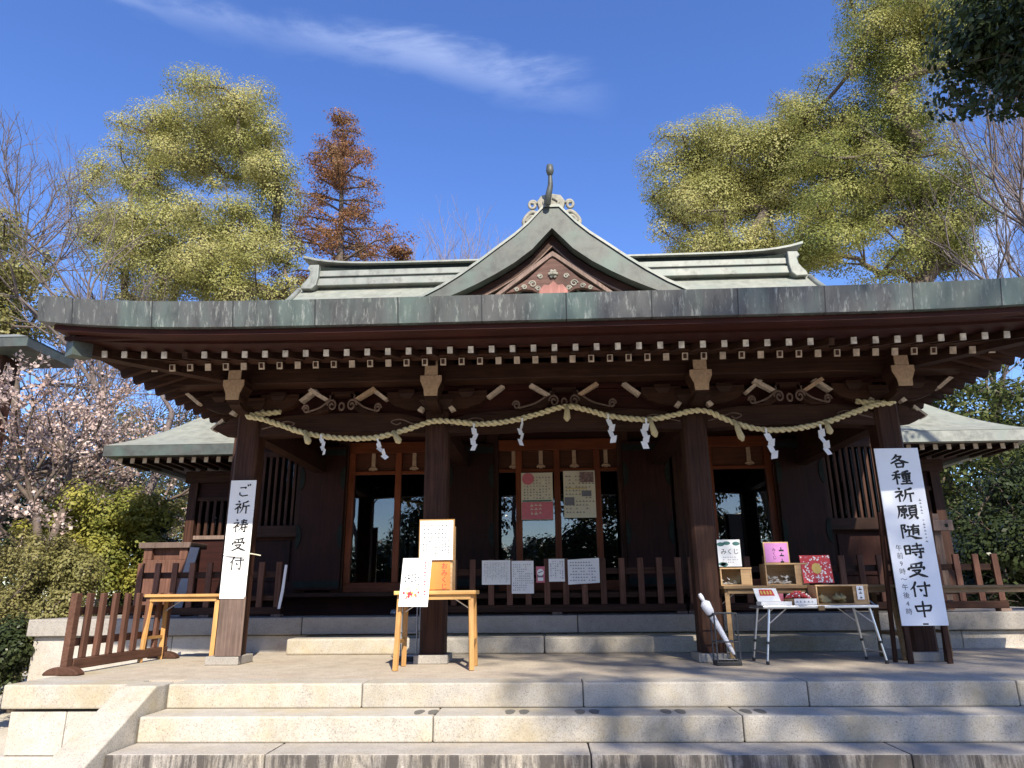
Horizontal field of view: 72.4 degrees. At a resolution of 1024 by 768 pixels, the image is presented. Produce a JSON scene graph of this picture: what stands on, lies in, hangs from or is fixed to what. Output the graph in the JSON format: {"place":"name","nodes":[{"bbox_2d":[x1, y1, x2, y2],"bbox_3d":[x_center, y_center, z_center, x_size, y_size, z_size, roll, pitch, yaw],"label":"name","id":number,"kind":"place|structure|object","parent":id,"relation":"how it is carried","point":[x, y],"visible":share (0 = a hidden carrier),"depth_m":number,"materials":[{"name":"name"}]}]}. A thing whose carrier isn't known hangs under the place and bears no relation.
{"place":"outdoors","nodes":[
{"label":"outdoors","id":0,"kind":"place"},
{"bbox_2d":[0,446,63,592],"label":"tree","id":1,"kind":"object","parent":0,"point":[5,525],"visible":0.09,"depth_m":14.24,"materials":[{"name":"green plant"}]},
{"bbox_2d":[0,598,95,754],"bbox_3d":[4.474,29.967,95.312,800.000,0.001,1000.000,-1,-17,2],"label":"ground","id":2,"kind":"structure","parent":0,"point":[4,720],"depth_m":8.94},
{"bbox_2d":[0,611,36,695],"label":"shrub","id":3,"kind":"object","parent":2,"relation":"on","point":[16,654],"visible":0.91,"depth_m":8.60,"materials":[{"name":"green plant"}]},
{"bbox_2d":[0,334,74,453],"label":"side pavilion","id":4,"kind":"structure","parent":2,"relation":"on","point":[28,346],"depth_m":11.86,"materials":[{"name":"green metal"}]},
{"bbox_2d":[0,205,78,539],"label":"evergreen tree","id":5,"kind":"object","parent":2,"relation":"on","point":[23,274],"visible":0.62,"depth_m":18.53,"materials":[{"name":"green plant"}]},
{"bbox_2d":[0,528,109,680],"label":"shrub","id":6,"kind":"object","parent":2,"relation":"on","point":[52,568],"visible":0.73,"depth_m":9.98,"materials":[{"name":"green plant"}]},
{"bbox_2d":[0,104,158,485],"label":"bare tree","id":7,"kind":"object","parent":2,"relation":"on","point":[45,216],"visible":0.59,"depth_m":22.92,"materials":[{"name":"grey plant"}]},
{"bbox_2d":[0,325,165,548],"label":"plum tree","id":8,"kind":"object","parent":2,"relation":"on","point":[46,470],"visible":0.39,"depth_m":12.99,"materials":[{"name":"pink plant"}]},
{"bbox_2d":[0,349,179,712],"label":"plum tree","id":9,"kind":"object","parent":2,"relation":"on","point":[54,446],"visible":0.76,"depth_m":11.55,"materials":[{"name":"pink plant"}]},
{"bbox_2d":[0,359,188,615],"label":"plum tree","id":10,"kind":"object","parent":2,"relation":"on","point":[184,493],"visible":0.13,"depth_m":14.07,"materials":[{"name":"pink plant"}]},
{"bbox_2d":[7,478,186,598],"bbox_3d":[-7.047,3.399,11.723,2.909,3.467,1.797,-1,-17,2],"label":"shrub","id":11,"kind":"object","parent":2,"relation":"on","point":[100,531],"visible":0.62,"depth_m":11.70,"materials":[{"name":"green plant"}]},
{"bbox_2d":[0,185,198,556],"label":"bare tree","id":12,"kind":"object","parent":2,"relation":"on","point":[151,485],"visible":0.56,"depth_m":14.90,"materials":[{"name":"grey plant"}]},
{"bbox_2d":[13,410,186,610],"bbox_3d":[-21.058,6.271,33.217,11.867,10.558,9.382,-1,-17,2],"label":"tree","id":13,"kind":"object","parent":2,"relation":"on","point":[76,431],"depth_m":33.61,"materials":[{"name":"green plant"}]},
{"bbox_2d":[20,262,192,597],"bbox_3d":[-13.420,2.144,23.724,6.973,12.854,9.791,4,-17,-14],"label":"bare tree","id":14,"kind":"object","parent":2,"relation":"on","point":[88,370],"visible":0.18,"depth_m":23.36,"materials":[{"name":"grey plant"}]},
{"bbox_2d":[105,493,181,615],"bbox_3d":[-6.563,3.632,12.491,1.524,3.447,1.616,13,-21,-38],"label":"shrub","id":15,"kind":"object","parent":2,"relation":"on","point":[121,602],"visible":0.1,"depth_m":12.44,"materials":[{"name":"green plant"}]},
{"bbox_2d":[50,61,313,300],"bbox_3d":[-13.183,-2.083,26.851,12.096,22.878,7.066,-10,-19,30],"label":"camphor tree","id":16,"kind":"object","parent":2,"relation":"on","point":[202,268],"visible":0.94,"depth_m":27.57,"materials":[{"name":"green plant"}]},
{"bbox_2d":[258,107,420,293],"bbox_3d":[-6.821,-1.642,28.610,8.111,22.740,8.362,11,-20,-33],"label":"conifer tree","id":17,"kind":"object","parent":2,"relation":"on","point":[335,174],"visible":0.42,"depth_m":30.35,"materials":[{"name":"brown plant"}]},
{"bbox_2d":[387,242,415,260],"bbox_3d":[-4.683,1.698,28.305,1.435,16.154,1.396,11,-20,-33],"label":"conifer tree","id":18,"kind":"object","parent":2,"relation":"on","point":[403,256],"visible":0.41,"depth_m":30.37,"materials":[{"name":"brown plant"}]},
{"bbox_2d":[376,216,504,260],"bbox_3d":[-1.869,1.160,35.887,11.465,21.494,15.700,-12,-20,35],"label":"bare tree","id":19,"kind":"object","parent":2,"relation":"on","point":[414,252],"visible":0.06,"depth_m":33.22,"materials":[{"name":"brown plant"}]},
{"bbox_2d":[413,194,516,259],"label":"bare tree","id":20,"kind":"object","parent":2,"relation":"on","point":[465,235],"visible":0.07,"depth_m":43.48,"materials":[{"name":"brown plant"}]},
{"bbox_2d":[0,648,1023,767],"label":"stone terrace","id":21,"kind":"structure","parent":2,"relation":"on","point":[664,710],"depth_m":5.24,"materials":[{"name":"stone"}]},
{"bbox_2d":[42,593,179,675],"bbox_3d":[-3.929,2.481,7.090,0.350,0.698,1.760,-1,-17,2],"label":"picket barrier","id":22,"kind":"object","parent":21,"relation":"on","point":[70,665],"visible":0.94,"depth_m":6.81,"materials":[{"name":"brown wood"}]},
{"bbox_2d":[137,594,219,662],"bbox_3d":[-3.503,2.631,7.579,0.840,0.685,0.423,-2,-17,4],"label":"folding table","id":23,"kind":"object","parent":21,"relation":"on","point":[165,598],"visible":0.66,"depth_m":7.48,"materials":[{"name":"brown wood"}]},
{"bbox_2d":[399,607,420,661],"bbox_3d":[-1.081,2.569,7.348,0.220,0.626,0.200,-1,-17,2],"label":"umbrella stand","id":24,"kind":"object","parent":21,"relation":"on","point":[409,658],"visible":0.36,"depth_m":7.27,"materials":[{"name":"black metal"}]},
{"bbox_2d":[392,590,478,670],"bbox_3d":[-0.706,2.310,6.604,0.760,0.692,0.463,-1,-17,1],"label":"folding table","id":25,"kind":"object","parent":21,"relation":"on","point":[470,595],"visible":0.84,"depth_m":6.48,"materials":[{"name":"yellow wood"}]},
{"bbox_2d":[419,519,455,590],"bbox_3d":[-0.711,1.650,6.753,0.340,0.657,0.271,-1,-17,2],"label":"oracle box","id":26,"kind":"object","parent":25,"relation":"on","point":[437,541],"visible":0.97,"depth_m":6.64,"materials":[{"name":"white paper"}]},
{"bbox_2d":[286,633,878,654],"bbox_3d":[0.752,3.024,8.141,6.720,0.176,0.380,-1,-17,2],"label":"stone entry step","id":27,"kind":"object","parent":21,"relation":"on","point":[814,642],"visible":0.77,"depth_m":7.97,"materials":[{"name":"stone"}]},
{"bbox_2d":[709,612,741,665],"bbox_3d":[2.020,2.411,6.635,0.230,0.466,0.180,-1,-17,2],"label":"umbrella stand","id":28,"kind":"object","parent":21,"relation":"on","point":[728,662],"visible":0.97,"depth_m":6.56,"materials":[{"name":"black metal"}]},
{"bbox_2d":[698,593,736,658],"bbox_3d":[1.959,2.305,6.681,0.311,0.599,0.097,-3,-17,9],"label":"umbrella","id":29,"kind":"object","parent":28,"relation":"in","point":[706,606],"visible":0.96,"depth_m":6.68,"materials":[{"name":"white fabric"}]},
{"bbox_2d":[720,584,906,659],"bbox_3d":[2.980,2.413,7.101,1.780,0.712,0.463,0,-17,-2],"label":"long folding table","id":30,"kind":"object","parent":21,"relation":"on","point":[727,591],"visible":0.49,"depth_m":6.97,"materials":[{"name":"brown wood"}]},
{"bbox_2d":[719,567,752,585],"bbox_3d":[2.261,1.966,7.139,0.318,0.176,0.206,-1,-17,2],"label":"display box","id":31,"kind":"object","parent":30,"relation":"on","point":[739,576],"visible":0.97,"depth_m":7.09,"materials":[{"name":"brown wood"}]},
{"bbox_2d":[759,563,808,585],"bbox_3d":[2.788,1.953,7.181,0.428,0.216,0.206,-1,-17,2],"label":"display box","id":32,"kind":"object","parent":30,"relation":"on","point":[780,573],"visible":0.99,"depth_m":7.21,"materials":[{"name":"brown wood"}]},
{"bbox_2d":[762,542,789,562],"bbox_3d":[2.708,1.728,7.172,0.254,0.214,0.016,-1,-17,2],"label":"card","id":33,"kind":"object","parent":32,"relation":"on","point":[775,552],"visible":1,"depth_m":7.17,"materials":[{"name":"pink paper"}]},
{"bbox_2d":[799,555,833,582],"bbox_3d":[3.083,1.873,7.086,0.300,0.273,0.056,-1,-17,2],"label":"patterned frame","id":34,"kind":"object","parent":30,"relation":"on","point":[817,569],"visible":1,"depth_m":7.08,"materials":[{"name":"red paper"}]},
{"bbox_2d":[749,605,888,664],"bbox_3d":[2.948,2.421,6.802,1.142,0.524,0.452,-1,-17,0],"label":"camping table","id":35,"kind":"object","parent":21,"relation":"on","point":[819,607],"visible":0.98,"depth_m":6.67,"materials":[{"name":"metal"}]},
{"bbox_2d":[753,588,791,605],"bbox_3d":[2.528,2.069,6.804,0.315,0.159,0.165,-1,-17,2],"label":"carton","id":36,"kind":"object","parent":35,"relation":"on","point":[767,596],"visible":0.97,"depth_m":6.79,"materials":[{"name":"white paper"}]},
{"bbox_2d":[778,593,783,600],"bbox_3d":[2.641,2.125,6.910,0.060,0.109,0.080,-1,-17,2],"label":"pink box","id":37,"kind":"object","parent":35,"relation":"on","point":[781,597],"visible":0.37,"depth_m":6.88,"materials":[{"name":"pink paper"}]},
{"bbox_2d":[784,591,816,604],"bbox_3d":[2.797,2.090,6.843,0.264,0.133,0.278,-1,-17,2],"label":"bead tray","id":38,"kind":"object","parent":35,"relation":"on","point":[805,599],"visible":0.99,"depth_m":6.76,"materials":[{"name":"white wood"}]},
{"bbox_2d":[807,584,869,604],"bbox_3d":[3.187,2.058,6.840,0.498,0.186,0.234,-1,-17,2],"label":"display box","id":39,"kind":"object","parent":35,"relation":"on","point":[854,594],"visible":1,"depth_m":6.80,"materials":[{"name":"brown wood"}]},
{"bbox_2d":[874,448,953,663],"bbox_3d":[3.880,1.647,6.855,0.515,2.026,0.218,-1,-17,2],"label":"standing sign","id":40,"kind":"object","parent":21,"relation":"on","point":[908,517],"visible":1,"depth_m":6.78,"materials":[{"name":"white paper"}]},
{"bbox_2d":[935,585,1023,655],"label":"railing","id":41,"kind":"object","parent":21,"relation":"on","point":[976,588],"visible":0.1,"depth_m":7.32,"materials":[{"name":"brown wood"}]},
{"bbox_2d":[26,164,1023,680],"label":"shrine hall","id":42,"kind":"structure","parent":2,"relation":"on","point":[550,302],"depth_m":7.79,"materials":[{"name":"wood"}]},
{"bbox_2d":[139,542,206,616],"bbox_3d":[-4.939,2.817,10.096,0.760,1.010,0.500,-1,-17,2],"label":"wooden cabinet","id":43,"kind":"object","parent":42,"relation":"on","point":[167,555],"visible":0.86,"depth_m":9.99,"materials":[{"name":"brown wood"}]},
{"bbox_2d":[170,547,199,616],"bbox_3d":[-4.522,2.728,9.686,0.129,0.934,0.273,-7,-18,21],"label":"grey board","id":44,"kind":"object","parent":42,"relation":"on","point":[191,558],"visible":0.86,"depth_m":9.69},
{"bbox_2d":[103,418,297,607],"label":"side wing","id":45,"kind":"structure","parent":42,"relation":"on","point":[196,454],"depth_m":11.37,"materials":[{"name":"metal"}]},
{"bbox_2d":[193,497,227,539],"bbox_3d":[-4.716,2.207,11.505,0.950,0.680,0.110,-1,-17,2],"label":"lattice window","id":46,"kind":"structure","parent":45,"relation":"in","point":[201,499],"depth_m":11.49,"materials":[{"name":"brown wood"}]},
{"bbox_2d":[129,562,283,617],"bbox_3d":[-3.851,2.612,8.885,1.940,0.667,0.120,-1,-17,2],"label":"picket railing","id":47,"kind":"object","parent":42,"relation":"on","point":[191,575],"visible":0.73,"depth_m":8.87,"materials":[{"name":"brown wood"}]},
{"bbox_2d":[277,565,287,608],"bbox_3d":[-2.881,2.545,8.789,0.080,0.530,0.015,-1,-17,2],"label":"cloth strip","id":48,"kind":"object","parent":47,"relation":"attached to","point":[282,588],"visible":1,"depth_m":8.78,"materials":[{"name":"white fabric"}]},
{"bbox_2d":[214,480,260,655],"bbox_3d":[-2.812,1.878,7.254,0.369,1.760,0.097,2,-17,-7],"label":"pillar sign","id":49,"kind":"object","parent":42,"relation":"attached to","point":[234,579],"visible":1,"depth_m":7.23,"materials":[{"name":"white paper"}]},
{"bbox_2d":[258,452,301,525],"bbox_3d":[-3.539,1.585,10.345,0.890,1.170,0.100,-1,-17,2],"label":"lattice window","id":50,"kind":"structure","parent":42,"relation":"in","point":[271,455],"depth_m":10.31,"materials":[{"name":"brown wood"}]},
{"bbox_2d":[292,446,347,590],"bbox_3d":[-2.748,1.906,10.066,0.660,2.040,0.082,-1,-17,2],"label":"door leaf","id":51,"kind":"structure","parent":42,"relation":"in","point":[320,523],"depth_m":10.00,"materials":[{"name":"brown wood"}]},
{"bbox_2d":[343,442,424,591],"bbox_3d":[-1.768,1.905,10.163,1.260,2.140,0.110,-1,-17,2],"label":"glazed door","id":52,"kind":"structure","parent":42,"relation":"in","point":[404,458],"depth_m":10.31,"materials":[{"name":"brown wood"}]},
{"bbox_2d":[449,443,493,588],"bbox_3d":[-0.590,1.860,9.979,0.660,2.040,0.082,-1,-17,2],"label":"door leaf","id":53,"kind":"structure","parent":42,"relation":"in","point":[471,495],"depth_m":9.97,"materials":[{"name":"brown wood"}]},
{"bbox_2d":[521,472,552,519],"bbox_3d":[0.361,1.612,10.077,0.455,0.674,0.020,-1,-17,2],"label":"poster","id":54,"kind":"object","parent":42,"relation":"attached to","point":[536,496],"visible":1,"depth_m":10.08,"materials":[{"name":"beige paper"}]},
{"bbox_2d":[498,438,619,590],"bbox_3d":[0.674,1.852,10.064,1.730,2.140,0.110,-1,-17,2],"label":"glazed door","id":55,"kind":"structure","parent":42,"relation":"in","point":[555,456],"depth_m":10.25,"materials":[{"name":"brown wood"}]},
{"bbox_2d":[448,557,687,614],"bbox_3d":[0.554,2.517,8.708,3.160,0.667,0.120,-1,-17,2],"label":"picket railing","id":56,"kind":"object","parent":42,"relation":"on","point":[659,570],"visible":0.78,"depth_m":8.64,"materials":[{"name":"brown wood"}]},
{"bbox_2d":[482,560,509,584],"bbox_3d":[-0.197,2.345,8.713,0.355,0.292,0.016,-1,-17,2],"label":"notice","id":57,"kind":"object","parent":56,"relation":"attached to","point":[495,572],"visible":1,"depth_m":8.71,"materials":[{"name":"white paper"}]},
{"bbox_2d":[511,561,533,593],"bbox_3d":[0.132,2.392,8.671,0.274,0.391,0.016,-1,-17,2],"label":"notice","id":58,"kind":"object","parent":56,"relation":"attached to","point":[522,577],"visible":1,"depth_m":8.67,"materials":[{"name":"white paper"}]},
{"bbox_2d":[536,566,544,582],"bbox_3d":[0.353,2.362,8.681,0.108,0.193,0.019,-1,-17,2],"label":"sign","id":59,"kind":"object","parent":56,"relation":"attached to","point":[540,574],"visible":1,"depth_m":8.68,"materials":[{"name":"red paper"}]},
{"bbox_2d":[549,559,564,581],"bbox_3d":[0.555,2.311,8.688,0.197,0.272,0.016,-1,-17,2],"label":"notice","id":60,"kind":"object","parent":56,"relation":"attached to","point":[556,570],"visible":1,"depth_m":8.69,"materials":[{"name":"white paper"}]},
{"bbox_2d":[568,558,599,584],"bbox_3d":[0.888,2.318,8.671,0.390,0.317,0.016,-1,-17,2],"label":"notice","id":61,"kind":"object","parent":56,"relation":"attached to","point":[583,571],"visible":1,"depth_m":8.67,"materials":[{"name":"white paper"}]},
{"bbox_2d":[245,398,895,444],"bbox_3d":[0.563,0.423,7.486,6.965,0.483,0.191,-1,-17,2],"label":"straw rope","id":62,"kind":"object","parent":42,"relation":"hanging from","point":[867,404],"visible":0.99,"depth_m":7.47,"materials":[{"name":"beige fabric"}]},
{"bbox_2d":[319,434,325,454],"bbox_3d":[-2.022,0.645,7.472,0.086,0.228,0.029,-1,-17,2],"label":"paper streamer","id":63,"kind":"object","parent":62,"relation":"hanging from","point":[322,446],"visible":1,"depth_m":7.47,"materials":[{"name":"white paper"}]},
{"bbox_2d":[376,438,387,458],"bbox_3d":[-1.375,0.688,7.431,0.146,0.239,0.028,-1,-17,2],"label":"paper streamer","id":64,"kind":"object","parent":62,"relation":"hanging from","point":[380,449],"visible":1,"depth_m":7.42,"materials":[{"name":"white paper"}]},
{"bbox_2d":[470,423,477,449],"bbox_3d":[-0.399,0.560,7.423,0.090,0.299,0.031,-1,-17,2],"label":"paper streamer","id":65,"kind":"object","parent":62,"relation":"hanging from","point":[473,438],"visible":1,"depth_m":7.42,"materials":[{"name":"white paper"}]},
{"bbox_2d":[517,418,523,445],"bbox_3d":[0.091,0.507,7.418,0.073,0.297,0.054,-1,-17,2],"label":"paper streamer","id":66,"kind":"object","parent":62,"relation":"hanging from","point":[521,433],"visible":1,"depth_m":7.41,"materials":[{"name":"white paper"}]},
{"bbox_2d":[606,414,616,442],"bbox_3d":[1.048,0.469,7.383,0.110,0.312,0.035,-1,-17,2],"label":"paper streamer","id":67,"kind":"object","parent":62,"relation":"hanging from","point":[611,430],"visible":1,"depth_m":7.38,"materials":[{"name":"white paper"}]},
{"bbox_2d":[640,418,649,448],"bbox_3d":[1.397,0.519,7.353,0.105,0.329,0.024,-1,-17,2],"label":"paper streamer","id":68,"kind":"object","parent":62,"relation":"hanging from","point":[646,436],"visible":1,"depth_m":7.34,"materials":[{"name":"white paper"}]},
{"bbox_2d":[764,428,777,458],"bbox_3d":[2.685,0.617,7.263,0.125,0.328,0.026,-2,-17,6],"label":"paper streamer","id":69,"kind":"object","parent":62,"relation":"hanging from","point":[771,444],"visible":1,"depth_m":7.25,"materials":[{"name":"white paper"}]},
{"bbox_2d":[818,424,831,454],"bbox_3d":[3.236,0.575,7.251,0.131,0.332,0.035,-1,-17,2],"label":"paper streamer","id":70,"kind":"object","parent":62,"relation":"hanging from","point":[821,434],"visible":1,"depth_m":7.24,"materials":[{"name":"white paper"}]},
{"bbox_2d":[563,470,595,517],"bbox_3d":[0.971,1.580,10.059,0.456,0.673,0.020,-1,-17,2],"label":"poster","id":71,"kind":"object","parent":42,"relation":"attached to","point":[579,495],"visible":1,"depth_m":10.05,"materials":[{"name":"beige paper"}]},
{"bbox_2d":[621,440,675,586],"bbox_3d":[1.927,1.806,9.878,0.660,2.040,0.082,-1,-17,2],"label":"door leaf","id":72,"kind":"structure","parent":42,"relation":"in","point":[649,524],"depth_m":9.85,"materials":[{"name":"brown wood"}]},
{"bbox_2d":[707,435,779,585],"bbox_3d":[3.117,1.800,9.966,1.260,2.140,0.110,-1,-17,2],"label":"glazed door","id":73,"kind":"structure","parent":42,"relation":"in","point":[725,452],"depth_m":10.17,"materials":[{"name":"brown wood"}]},
{"bbox_2d":[773,438,838,584],"bbox_3d":[4.085,1.759,9.791,0.660,2.040,0.082,-1,-17,2],"label":"door leaf","id":74,"kind":"structure","parent":42,"relation":"in","point":[806,527],"depth_m":9.78,"materials":[{"name":"brown wood"}]},
{"bbox_2d":[685,554,1011,613],"bbox_3d":[4.056,2.442,8.567,3.810,0.667,0.120,-1,-17,2],"label":"picket railing","id":75,"kind":"object","parent":42,"relation":"on","point":[956,566],"visible":0.51,"depth_m":8.52,"materials":[{"name":"brown wood"}]},
{"bbox_2d":[822,441,880,517],"bbox_3d":[4.877,1.404,10.007,0.880,1.170,0.100,-1,-17,2],"label":"lattice window","id":76,"kind":"structure","parent":42,"relation":"in","point":[858,444],"depth_m":9.98,"materials":[{"name":"brown wood"}]},
{"bbox_2d":[825,404,1023,600],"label":"side wing","id":77,"kind":"structure","parent":42,"relation":"attached to","point":[940,439],"depth_m":10.70,"materials":[{"name":"metal"}]},
{"bbox_2d":[924,486,932,513],"bbox_3d":[6.173,1.973,11.067,0.950,0.680,0.110,-1,-17,2],"label":"lattice window","id":78,"kind":"structure","parent":77,"relation":"in","point":[927,488],"depth_m":11.07,"materials":[{"name":"brown wood"}]},
{"bbox_2d":[932,514,954,609],"bbox_3d":[5.502,2.313,9.139,0.560,1.220,0.230,-1,-17,2],"label":"timber post","id":79,"kind":"object","parent":42,"relation":"on","point":[942,525],"visible":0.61,"depth_m":9.15,"materials":[{"name":"brown wood"}]},
{"bbox_2d":[631,90,837,275],"bbox_3d":[8.323,-1.594,23.693,7.531,19.634,5.623,-1,-17,2],"label":"camphor tree","id":80,"kind":"object","parent":2,"relation":"on","point":[732,193],"visible":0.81,"depth_m":24.83,"materials":[{"name":"green plant"}]},
{"bbox_2d":[767,0,1007,543],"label":"camphor tree","id":81,"kind":"object","parent":2,"relation":"on","point":[856,219],"visible":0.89,"depth_m":22.41,"materials":[{"name":"green plant"}]},
{"bbox_2d":[858,64,1023,281],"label":"bare tree","id":82,"kind":"object","parent":2,"relation":"on","point":[1018,219],"visible":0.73,"depth_m":20.37,"materials":[{"name":"grey plant"}]},
{"bbox_2d":[893,120,1023,476],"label":"bare tree","id":83,"kind":"object","parent":2,"relation":"on","point":[1006,371],"visible":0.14,"depth_m":23.04,"materials":[{"name":"grey plant"}]},
{"bbox_2d":[916,0,1023,124],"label":"shade tree","id":84,"kind":"object","parent":2,"relation":"on","point":[992,44],"visible":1,"depth_m":8.47,"materials":[{"name":"green plant"}]},
{"bbox_2d":[931,358,1023,571],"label":"evergreen tree","id":85,"kind":"object","parent":2,"relation":"on","point":[1004,396],"visible":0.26,"depth_m":17.73,"materials":[{"name":"green plant"}]},
{"bbox_2d":[946,416,1023,599],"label":"evergreen tree","id":86,"kind":"object","parent":2,"relation":"on","point":[983,505],"visible":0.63,"depth_m":13.11,"materials":[{"name":"green plant"}]},
{"bbox_2d":[954,445,1023,528],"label":"evergreen tree","id":87,"kind":"object","parent":2,"relation":"on","point":[976,496],"visible":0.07,"depth_m":14.91,"materials":[{"name":"green plant"}]},
{"bbox_2d":[38,399,200,591],"bbox_3d":[-15.710,5.651,30.690,9.167,10.194,7.580,-1,-17,2],"label":"tree","id":88,"kind":"object","parent":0,"point":[182,487],"visible":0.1,"depth_m":30.18,"materials":[{"name":"green plant"}]},
{"bbox_2d":[398,558,431,606],"bbox_3d":[-0.896,1.837,6.486,0.300,0.435,0.016,-1,-17,2],"label":"flyer","id":89,"kind":"object","parent":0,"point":[415,582],"visible":1,"depth_m":6.49,"materials":[{"name":"white paper"}]},
{"bbox_2d":[0,0,1023,597],"label":"sky","id":90,"kind":"structure","parent":0,"point":[472,101],"materials":[{"name":"blue"}]},
{"bbox_2d":[717,540,741,566],"bbox_3d":[2.203,1.715,7.101,0.233,0.265,0.006,-1,-17,2],"label":"card","id":91,"kind":"object","parent":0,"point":[729,553],"visible":1,"depth_m":7.10,"materials":[{"name":"white paper"}]},
{"bbox_2d":[945,472,1023,606],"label":"evergreen tree","id":92,"kind":"object","parent":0,"point":[1003,489],"visible":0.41,"depth_m":12.81,"materials":[{"name":"green plant"}]}
]}

